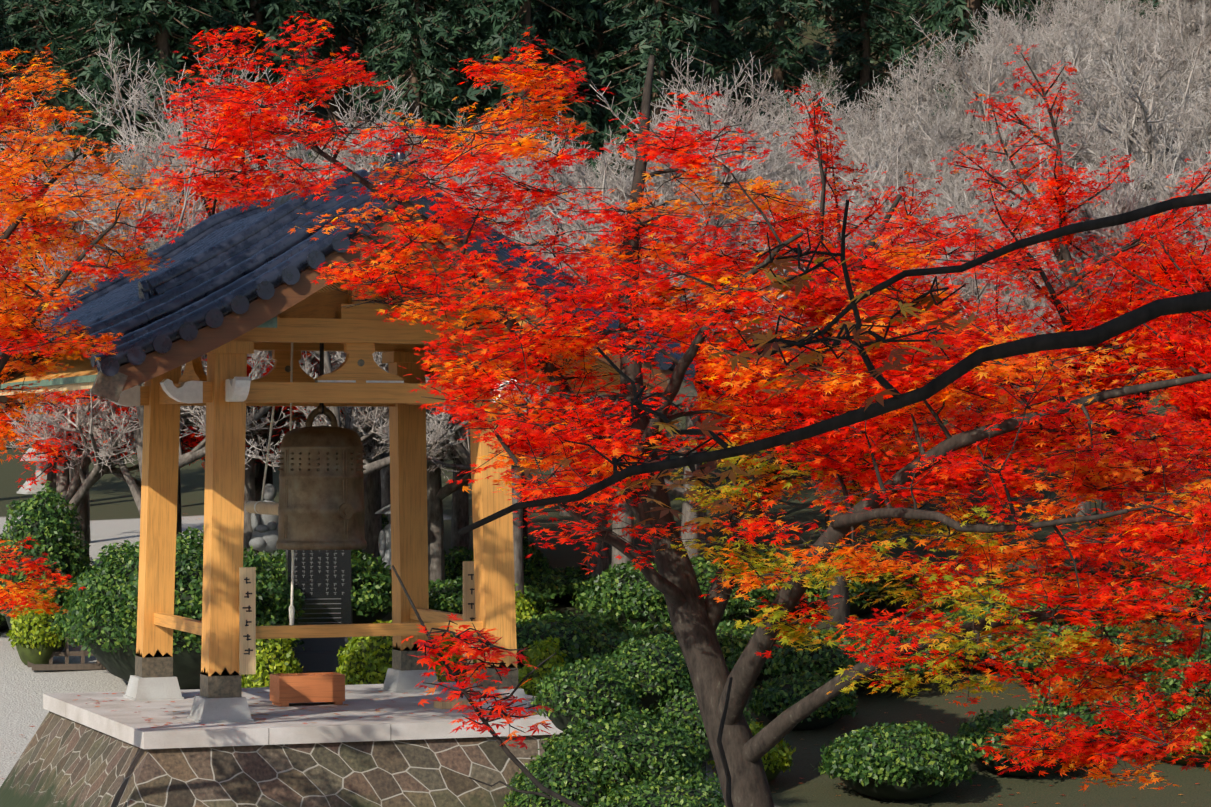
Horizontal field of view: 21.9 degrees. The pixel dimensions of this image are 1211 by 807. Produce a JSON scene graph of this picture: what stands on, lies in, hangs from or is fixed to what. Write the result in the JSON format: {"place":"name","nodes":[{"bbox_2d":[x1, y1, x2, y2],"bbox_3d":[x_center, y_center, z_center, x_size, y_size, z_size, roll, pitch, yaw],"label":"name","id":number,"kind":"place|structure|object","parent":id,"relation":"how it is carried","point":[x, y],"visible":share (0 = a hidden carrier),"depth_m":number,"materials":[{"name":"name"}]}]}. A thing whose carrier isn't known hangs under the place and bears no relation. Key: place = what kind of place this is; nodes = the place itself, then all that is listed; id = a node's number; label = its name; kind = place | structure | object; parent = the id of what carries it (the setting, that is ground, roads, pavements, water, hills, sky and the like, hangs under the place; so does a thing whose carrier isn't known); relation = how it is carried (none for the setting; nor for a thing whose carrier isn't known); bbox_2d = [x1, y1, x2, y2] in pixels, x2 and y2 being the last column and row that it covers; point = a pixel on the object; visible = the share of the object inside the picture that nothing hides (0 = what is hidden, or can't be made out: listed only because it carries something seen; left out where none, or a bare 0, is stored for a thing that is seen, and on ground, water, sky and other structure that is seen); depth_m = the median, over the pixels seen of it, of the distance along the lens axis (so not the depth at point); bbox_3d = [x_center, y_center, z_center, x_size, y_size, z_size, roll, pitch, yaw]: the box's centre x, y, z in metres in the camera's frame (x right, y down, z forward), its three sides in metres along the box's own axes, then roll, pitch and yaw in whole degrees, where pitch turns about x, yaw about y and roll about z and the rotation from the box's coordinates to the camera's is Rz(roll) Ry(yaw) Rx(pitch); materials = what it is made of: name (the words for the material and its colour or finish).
{"place":"outdoors","nodes":[
{"label":"outdoors","id":0,"kind":"place"},
{"bbox_2d":[0,0,1210,806],"bbox_3d":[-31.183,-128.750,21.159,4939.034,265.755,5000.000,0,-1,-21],"label":"terrain","id":1,"kind":"structure","parent":0,"point":[114,518],"depth_m":39.36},
{"bbox_2d":[0,0,104,195],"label":"cedar tree","id":2,"kind":"object","parent":1,"relation":"on","point":[44,27],"visible":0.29,"depth_m":115.87,"materials":[{"name":"green plant"}]},
{"bbox_2d":[16,407,91,564],"bbox_3d":[-8.816,0.728,49.797,1.100,4.000,1.100,0,-1,-21],"label":"stone pagoda","id":3,"kind":"object","parent":1,"relation":"on","point":[36,488],"visible":0.04,"depth_m":49.54,"materials":[{"name":"grey stone"}]},
{"bbox_2d":[27,626,104,670],"bbox_3d":[-6.693,2.980,39.568,1.180,0.740,0.400,0,-1,-13],"label":"garden fence","id":4,"kind":"object","parent":1,"relation":"on","point":[67,653],"visible":0.29,"depth_m":39.43,"materials":[{"name":"brown wood"}]},
{"bbox_2d":[0,42,183,618],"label":"maple tree","id":5,"kind":"object","parent":1,"relation":"on","point":[16,334],"visible":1,"depth_m":25.28,"materials":[{"name":"orange plant"}]},
{"bbox_2d":[48,0,135,160],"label":"cedar tree","id":6,"kind":"object","parent":1,"relation":"on","point":[88,62],"visible":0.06,"depth_m":123.40,"materials":[{"name":"green plant"}]},
{"bbox_2d":[3,218,202,516],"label":"bare cherry tree","id":7,"kind":"object","parent":1,"relation":"on","point":[71,491],"visible":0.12,"depth_m":43.20,"materials":[{"name":"grey plant"}]},
{"bbox_2d":[28,0,180,186],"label":"cedar tree","id":8,"kind":"object","parent":1,"relation":"on","point":[100,77],"visible":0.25,"depth_m":111.73,"materials":[{"name":"green plant"}]},
{"bbox_2d":[0,120,257,509],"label":"orange maple","id":9,"kind":"object","parent":1,"relation":"on","point":[9,427],"visible":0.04,"depth_m":45.22,"materials":[{"name":"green plant"}]},
{"bbox_2d":[1,33,315,535],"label":"bare cherry tree","id":10,"kind":"object","parent":1,"relation":"on","point":[136,104],"visible":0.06,"depth_m":49.39,"materials":[{"name":"grey plant"}]},
{"bbox_2d":[3,95,319,513],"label":"bare cherry tree","id":11,"kind":"object","parent":1,"relation":"on","point":[197,452],"visible":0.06,"depth_m":41.94,"materials":[{"name":"grey plant"}]},
{"bbox_2d":[0,78,322,557],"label":"bare cherry tree","id":12,"kind":"object","parent":1,"relation":"on","point":[82,508],"visible":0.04,"depth_m":46.72,"materials":[{"name":"grey plant"}]},
{"bbox_2d":[66,0,263,188],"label":"cedar tree","id":13,"kind":"object","parent":1,"relation":"on","point":[160,8],"visible":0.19,"depth_m":112.34,"materials":[{"name":"green plant"}]},
{"bbox_2d":[63,152,322,556],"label":"bare cherry tree","id":14,"kind":"object","parent":1,"relation":"on","point":[249,491],"visible":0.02,"depth_m":43.60,"materials":[{"name":"grey plant"}]},
{"bbox_2d":[153,0,292,184],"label":"cedar tree","id":15,"kind":"object","parent":1,"relation":"on","point":[200,24],"visible":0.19,"depth_m":115.09,"materials":[{"name":"green plant"}]},
{"bbox_2d":[152,0,320,201],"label":"cedar tree","id":16,"kind":"object","parent":1,"relation":"on","point":[272,38],"visible":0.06,"depth_m":115.75,"materials":[{"name":"green plant"}]},
{"bbox_2d":[0,60,504,552],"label":"cherry tree","id":17,"kind":"object","parent":1,"relation":"on","point":[260,463],"visible":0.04,"depth_m":43.57,"materials":[{"name":"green plant"}]},
{"bbox_2d":[177,0,346,193],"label":"cedar tree","id":18,"kind":"object","parent":1,"relation":"on","point":[280,17],"visible":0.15,"depth_m":115.65,"materials":[{"name":"green plant"}]},
{"bbox_2d":[0,681,563,806],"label":"stone platform","id":19,"kind":"structure","parent":1,"relation":"on","point":[79,752],"depth_m":28.47,"materials":[{"name":"stone"}]},
{"bbox_2d":[270,672,344,706],"bbox_3d":[-2.909,2.789,30.555,0.660,0.295,0.360,0,-1,-21],"label":"offering box","id":20,"kind":"object","parent":19,"relation":"on","point":[286,689],"visible":0.98,"depth_m":30.40,"materials":[{"name":"brown wood"}]},
{"bbox_2d":[0,146,696,722],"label":"bell tower","id":21,"kind":"structure","parent":19,"relation":"on","point":[228,290],"depth_m":29.26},
{"bbox_2d":[245,343,294,624],"bbox_3d":[-3.358,0.686,31.922,0.144,3.095,1.970,0,-1,-21],"label":"bell striker","id":22,"kind":"object","parent":21,"relation":"hanging from","point":[261,507],"visible":0.42,"depth_m":31.98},
{"bbox_2d":[276,343,366,549],"bbox_3d":[-2.772,0.297,30.583,0.880,2.240,0.880,0,-1,-21],"label":"temple bell","id":23,"kind":"object","parent":21,"relation":"attached to","point":[321,492],"visible":1,"depth_m":30.23,"materials":[{"name":"brown metal"}]},
{"bbox_2d":[239,561,475,708],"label":"sign boards","id":24,"kind":"object","parent":21,"relation":"attached to","point":[247,620],"visible":0.83,"depth_m":28.74,"materials":[{"name":"brown wood"}]},
{"bbox_2d":[66,44,502,421],"bbox_3d":[-4.425,-1.370,47.189,7.473,8.573,5.957,0,-1,32],"label":"bare cherry tree","id":25,"kind":"object","parent":1,"relation":"on","point":[322,163],"depth_m":48.09,"materials":[{"name":"grey plant"}]},
{"bbox_2d":[206,157,389,565],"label":"bare cherry tree","id":26,"kind":"object","parent":1,"relation":"on","point":[372,506],"depth_m":48.54,"materials":[{"name":"grey plant"}]},
{"bbox_2d":[269,1,347,114],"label":"cedar tree","id":27,"kind":"object","parent":1,"relation":"on","point":[315,70],"visible":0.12,"depth_m":149.10,"materials":[{"name":"green plant"}]},
{"bbox_2d":[284,550,352,671],"bbox_3d":[-3.637,2.496,39.668,1.250,1.750,0.550,0,-1,-13],"label":"stone stele","id":28,"kind":"object","parent":1,"relation":"on","point":[323,579],"visible":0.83,"depth_m":39.55,"materials":[{"name":"black stone"}]},
{"bbox_2d":[249,484,391,622],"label":"stone statues","id":29,"kind":"object","parent":1,"relation":"on","point":[264,536],"visible":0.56,"depth_m":43.58,"materials":[{"name":"grey stone"}]},
{"bbox_2d":[280,0,400,147],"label":"cedar tree","id":30,"kind":"object","parent":1,"relation":"on","point":[343,22],"visible":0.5,"depth_m":151.25,"materials":[{"name":"green plant"}]},
{"bbox_2d":[304,0,403,111],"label":"cedar tree","id":31,"kind":"object","parent":1,"relation":"on","point":[345,107],"visible":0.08,"depth_m":158.49,"materials":[{"name":"green plant"}]},
{"bbox_2d":[332,166,447,516],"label":"bare cherry tree","id":32,"kind":"object","parent":1,"relation":"on","point":[385,485],"depth_m":58.27,"materials":[{"name":"grey plant"}]},
{"bbox_2d":[269,351,550,623],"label":"bare cherry tree","id":33,"kind":"object","parent":1,"relation":"on","point":[353,421],"visible":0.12,"depth_m":41.88,"materials":[{"name":"grey plant"}]},
{"bbox_2d":[347,0,480,177],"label":"cedar tree","id":34,"kind":"object","parent":1,"relation":"on","point":[399,9],"visible":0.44,"depth_m":113.44,"materials":[{"name":"green plant"}]},
{"bbox_2d":[336,0,501,168],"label":"cedar tree","id":35,"kind":"object","parent":1,"relation":"on","point":[447,64],"visible":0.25,"depth_m":114.05,"materials":[{"name":"green plant"}]},
{"bbox_2d":[360,0,511,150],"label":"cedar tree","id":36,"kind":"object","parent":1,"relation":"on","point":[479,34],"visible":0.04,"depth_m":130.68,"materials":[{"name":"green plant"}]},
{"bbox_2d":[345,173,595,596],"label":"bare cherry tree","id":37,"kind":"object","parent":1,"relation":"on","point":[462,448],"visible":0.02,"depth_m":42.12,"materials":[{"name":"grey plant"}]},
{"bbox_2d":[392,565,582,806],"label":"maple branch","id":38,"kind":"object","parent":1,"relation":"on","point":[475,652],"visible":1,"depth_m":12.60,"materials":[{"name":"red plant"}]},
{"bbox_2d":[253,80,723,582],"bbox_3d":[-1.960,-0.809,43.912,6.865,7.876,5.472,0,-1,19],"label":"bare cherry tree","id":39,"kind":"object","parent":1,"relation":"on","point":[437,493],"visible":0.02,"depth_m":44.56,"materials":[{"name":"grey plant"}]},
{"bbox_2d":[385,96,624,555],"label":"bare cherry tree","id":40,"kind":"object","parent":1,"relation":"on","point":[460,511],"visible":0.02,"depth_m":51.55,"materials":[{"name":"grey plant"}]},
{"bbox_2d":[428,111,596,250],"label":"bare cherry tree","id":41,"kind":"object","parent":1,"relation":"on","point":[526,181],"depth_m":57.71,"materials":[{"name":"grey plant"}]},
{"bbox_2d":[446,0,625,204],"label":"cedar tree","id":42,"kind":"object","parent":1,"relation":"on","point":[503,10],"visible":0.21,"depth_m":114.47,"materials":[{"name":"green plant"}]},
{"bbox_2d":[467,0,631,209],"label":"cedar tree","id":43,"kind":"object","parent":1,"relation":"on","point":[533,42],"depth_m":122.85,"materials":[{"name":"green plant"}]},
{"bbox_2d":[498,0,634,180],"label":"cedar tree","id":44,"kind":"object","parent":1,"relation":"on","point":[542,19],"visible":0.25,"depth_m":118.91,"materials":[{"name":"green plant"}]},
{"bbox_2d":[524,135,635,233],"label":"bare cherry tree","id":45,"kind":"object","parent":1,"relation":"on","point":[603,155],"visible":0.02,"depth_m":78.41,"materials":[{"name":"grey plant"}]},
{"bbox_2d":[513,0,669,189],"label":"cedar tree","id":46,"kind":"object","parent":1,"relation":"on","point":[600,24],"visible":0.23,"depth_m":119.06,"materials":[{"name":"green plant"}]},
{"bbox_2d":[522,182,683,545],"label":"cherry tree","id":47,"kind":"object","parent":1,"relation":"on","point":[525,531],"depth_m":51.55,"materials":[{"name":"grey plant"}]},
{"bbox_2d":[0,481,1210,806],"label":"shrubs","id":48,"kind":"object","parent":1,"relation":"on","point":[624,659],"visible":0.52,"depth_m":37.44,"materials":[{"name":"green plant"}]},
{"bbox_2d":[0,471,1210,804],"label":"fallen maple leaves","id":49,"kind":"object","parent":1,"relation":"on","point":[530,699],"visible":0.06,"depth_m":31.25,"materials":[{"name":"red plant"}]},
{"bbox_2d":[6,583,1210,782],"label":"shrubs","id":50,"kind":"object","parent":1,"relation":"on","point":[367,659],"visible":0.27,"depth_m":36.59,"materials":[{"name":"green plant"}]},
{"bbox_2d":[518,79,749,574],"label":"bare cherry tree","id":51,"kind":"object","parent":1,"relation":"on","point":[625,506],"visible":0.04,"depth_m":43.45,"materials":[{"name":"grey plant"}]},
{"bbox_2d":[578,0,707,170],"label":"cedar tree","id":52,"kind":"object","parent":1,"relation":"on","point":[675,65],"visible":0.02,"depth_m":126.11,"materials":[{"name":"green plant"}]},
{"bbox_2d":[496,133,804,579],"bbox_3d":[1.148,-0.420,46.008,4.740,7.000,4.349,-1,-1,35],"label":"bare cherry tree","id":53,"kind":"object","parent":1,"relation":"on","point":[601,565],"visible":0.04,"depth_m":45.57,"materials":[{"name":"grey plant"}]},
{"bbox_2d":[470,153,843,560],"bbox_3d":[0.930,-0.657,50.579,6.927,6.739,3.663,0,-1,1],"label":"bare cherry tree","id":54,"kind":"object","parent":1,"relation":"on","point":[667,477],"depth_m":50.72,"materials":[{"name":"grey plant"}]},
{"bbox_2d":[573,0,744,186],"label":"cedar tree","id":55,"kind":"object","parent":1,"relation":"on","point":[659,44],"visible":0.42,"depth_m":111.60,"materials":[{"name":"green plant"}]},
{"bbox_2d":[425,52,895,566],"bbox_3d":[0.315,-0.899,44.011,7.153,8.206,5.702,0,-1,-16],"label":"bare cherry tree","id":56,"kind":"object","parent":1,"relation":"on","point":[687,512],"visible":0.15,"depth_m":43.39,"materials":[{"name":"grey plant"}]},
{"bbox_2d":[144,11,1210,806],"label":"maple tree","id":57,"kind":"object","parent":1,"relation":"on","point":[694,615],"visible":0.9,"depth_m":19.24,"materials":[{"name":"red plant"}]},
{"bbox_2d":[651,0,772,155],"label":"cedar tree","id":58,"kind":"object","parent":1,"relation":"on","point":[721,45],"visible":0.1,"depth_m":127.59,"materials":[{"name":"green plant"}]},
{"bbox_2d":[659,114,853,527],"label":"bare cherry tree","id":59,"kind":"object","parent":1,"relation":"on","point":[685,195],"depth_m":56.21,"materials":[{"name":"grey plant"}]},
{"bbox_2d":[576,44,948,541],"bbox_3d":[3.218,-1.796,52.977,7.423,8.515,5.917,0,-1,-16],"label":"bare cherry tree","id":60,"kind":"object","parent":1,"relation":"on","point":[792,170],"visible":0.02,"depth_m":53.27,"materials":[{"name":"grey plant"}]},
{"bbox_2d":[642,118,889,562],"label":"bare cherry tree","id":61,"kind":"object","parent":1,"relation":"on","point":[704,514],"visible":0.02,"depth_m":46.85,"materials":[{"name":"grey plant"}]},
{"bbox_2d":[522,83,1026,631],"bbox_3d":[2.337,-0.399,40.388,5.808,7.518,6.285,0,-1,20],"label":"red maple","id":62,"kind":"object","parent":1,"relation":"on","point":[840,611],"visible":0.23,"depth_m":39.61,"materials":[{"name":"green plant"}]},
{"bbox_2d":[710,0,852,186],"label":"cedar tree","id":63,"kind":"object","parent":1,"relation":"on","point":[774,12],"visible":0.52,"depth_m":117.12,"materials":[{"name":"green plant"}]},
{"bbox_2d":[688,75,893,405],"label":"bare cherry tree","id":64,"kind":"object","parent":1,"relation":"on","point":[807,116],"depth_m":69.94,"materials":[{"name":"grey plant"}]},
{"bbox_2d":[732,59,860,184],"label":"bare cherry tree","id":65,"kind":"object","parent":1,"relation":"on","point":[778,107],"visible":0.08,"depth_m":102.51,"materials":[{"name":"grey plant"}]},
{"bbox_2d":[458,192,1210,806],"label":"maple boughs","id":66,"kind":"object","parent":1,"relation":"on","point":[1096,334],"visible":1,"depth_m":5.60,"materials":[{"name":"black plant"}]},
{"bbox_2d":[633,129,1037,529],"bbox_3d":[3.279,-0.857,50.084,7.296,7.098,3.859,0,-1,-28],"label":"bare cherry tree","id":67,"kind":"object","parent":1,"relation":"on","point":[867,192],"visible":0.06,"depth_m":50.30,"materials":[{"name":"grey plant"}]},
{"bbox_2d":[749,83,975,214],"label":"bare cherry tree","id":68,"kind":"object","parent":1,"relation":"on","point":[865,126],"visible":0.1,"depth_m":66.91,"materials":[{"name":"grey plant"}]},
{"bbox_2d":[812,0,918,172],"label":"cedar tree","id":69,"kind":"object","parent":1,"relation":"on","point":[862,16],"visible":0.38,"depth_m":122.62,"materials":[{"name":"green plant"}]},
{"bbox_2d":[779,106,966,499],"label":"bare cherry tree","id":70,"kind":"object","parent":1,"relation":"on","point":[888,139],"depth_m":55.56,"materials":[{"name":"grey plant"}]},
{"bbox_2d":[818,61,927,176],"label":"bare cherry tree","id":71,"kind":"object","parent":1,"relation":"on","point":[893,82],"visible":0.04,"depth_m":90.95,"materials":[{"name":"grey plant"}]},
{"bbox_2d":[822,0,950,105],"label":"cedar tree","id":72,"kind":"object","parent":1,"relation":"on","point":[883,43],"visible":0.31,"depth_m":130.40,"materials":[{"name":"green plant"}]},
{"bbox_2d":[803,91,995,240],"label":"bare cherry tree","id":73,"kind":"object","parent":1,"relation":"on","point":[882,149],"visible":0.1,"depth_m":66.69,"materials":[{"name":"grey plant"}]},
{"bbox_2d":[812,138,1029,500],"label":"bare cherry tree","id":74,"kind":"object","parent":1,"relation":"on","point":[937,184],"visible":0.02,"depth_m":57.05,"materials":[{"name":"grey plant"}]},
{"bbox_2d":[824,39,1022,231],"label":"bare cherry tree","id":75,"kind":"object","parent":1,"relation":"on","point":[915,104],"visible":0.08,"depth_m":70.81,"materials":[{"name":"grey plant"}]},
{"bbox_2d":[865,107,1045,409],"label":"bare cherry tree","id":76,"kind":"object","parent":1,"relation":"on","point":[1008,131],"visible":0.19,"depth_m":64.32,"materials":[{"name":"grey plant"}]},
{"bbox_2d":[819,0,1107,314],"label":"bare cherry tree","id":77,"kind":"object","parent":1,"relation":"on","point":[966,125],"visible":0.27,"depth_m":69.30,"materials":[{"name":"grey plant"}]},
{"bbox_2d":[879,0,1059,188],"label":"cedar tree","id":78,"kind":"object","parent":1,"relation":"on","point":[966,32],"visible":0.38,"depth_m":112.24,"materials":[{"name":"green plant"}]},
{"bbox_2d":[904,0,1053,86],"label":"cedar tree","id":79,"kind":"object","parent":1,"relation":"on","point":[1023,5],"visible":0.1,"depth_m":123.83,"materials":[{"name":"green plant"}]},
{"bbox_2d":[907,0,1089,256],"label":"bare cherry tree","id":80,"kind":"object","parent":1,"relation":"on","point":[1012,78],"visible":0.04,"depth_m":80.08,"materials":[{"name":"grey plant"}]},
{"bbox_2d":[930,0,1093,232],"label":"bare cherry tree","id":81,"kind":"object","parent":1,"relation":"on","point":[1043,16],"visible":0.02,"depth_m":85.98,"materials":[{"name":"grey plant"}]},
{"bbox_2d":[875,0,1184,310],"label":"bare cherry tree","id":82,"kind":"object","parent":1,"relation":"on","point":[1070,38],"visible":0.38,"depth_m":67.02,"materials":[{"name":"grey plant"}]},
{"bbox_2d":[856,102,1210,562],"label":"bare cherry tree","id":83,"kind":"object","parent":1,"relation":"on","point":[1130,204],"visible":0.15,"depth_m":45.89,"materials":[{"name":"grey plant"}]},
{"bbox_2d":[883,0,1210,518],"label":"bare cherry tree","id":84,"kind":"object","parent":1,"relation":"on","point":[1151,131],"visible":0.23,"depth_m":50.91,"materials":[{"name":"grey plant"}]},
{"bbox_2d":[894,44,1210,576],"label":"red maple","id":85,"kind":"object","parent":1,"relation":"on","point":[1085,311],"visible":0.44,"depth_m":43.23,"materials":[{"name":"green plant"}]},
{"bbox_2d":[970,192,1144,522],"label":"bare cherry tree","id":86,"kind":"object","parent":1,"relation":"on","point":[1086,507],"depth_m":51.70,"materials":[{"name":"grey plant"}]},
{"bbox_2d":[972,1,1148,167],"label":"bare cherry tree","id":87,"kind":"object","parent":1,"relation":"on","point":[1135,43],"visible":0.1,"depth_m":74.11,"materials":[{"name":"grey plant"}]},
{"bbox_2d":[1004,59,1119,220],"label":"bare cherry tree","id":88,"kind":"object","parent":1,"relation":"on","point":[1063,137],"visible":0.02,"depth_m":65.24,"materials":[{"name":"grey plant"}]},
{"bbox_2d":[1008,0,1155,147],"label":"bare cherry tree","id":89,"kind":"object","parent":1,"relation":"on","point":[1088,6],"depth_m":81.81,"materials":[{"name":"grey plant"}]},
{"bbox_2d":[955,146,1210,501],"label":"bare cherry tree","id":90,"kind":"object","parent":1,"relation":"on","point":[1172,184],"visible":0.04,"depth_m":45.92,"materials":[{"name":"grey plant"}]},
{"bbox_2d":[1044,0,1175,42],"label":"tree","id":91,"kind":"object","parent":1,"relation":"on","point":[1156,4],"visible":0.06,"depth_m":111.43,"materials":[{"name":"grey plant"}]},
{"bbox_2d":[1042,44,1210,197],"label":"bare cherry tree","id":92,"kind":"object","parent":1,"relation":"on","point":[1199,136],"visible":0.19,"depth_m":64.48,"materials":[{"name":"grey plant"}]},
{"bbox_2d":[1060,0,1210,115],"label":"bare cherry tree","id":93,"kind":"object","parent":1,"relation":"on","point":[1171,8],"visible":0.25,"depth_m":75.79,"materials":[{"name":"grey plant"}]},
{"bbox_2d":[1068,3,1210,166],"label":"bare cherry tree","id":94,"kind":"object","parent":1,"relation":"on","point":[1117,29],"visible":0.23,"depth_m":71.72,"materials":[{"name":"grey plant"}]},
{"bbox_2d":[1076,206,1210,602],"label":"red maple","id":95,"kind":"object","parent":1,"relation":"on","point":[1195,399],"visible":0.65,"depth_m":35.65,"materials":[{"name":"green plant"}]},
{"bbox_2d":[1081,0,1210,156],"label":"bare cherry tree","id":96,"kind":"object","parent":1,"relation":"on","point":[1174,22],"visible":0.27,"depth_m":75.80,"materials":[{"name":"grey plant"}]},
{"bbox_2d":[1094,37,1209,162],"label":"bare cherry tree","id":97,"kind":"object","parent":1,"relation":"on","point":[1182,89],"visible":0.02,"depth_m":74.35,"materials":[{"name":"grey plant"}]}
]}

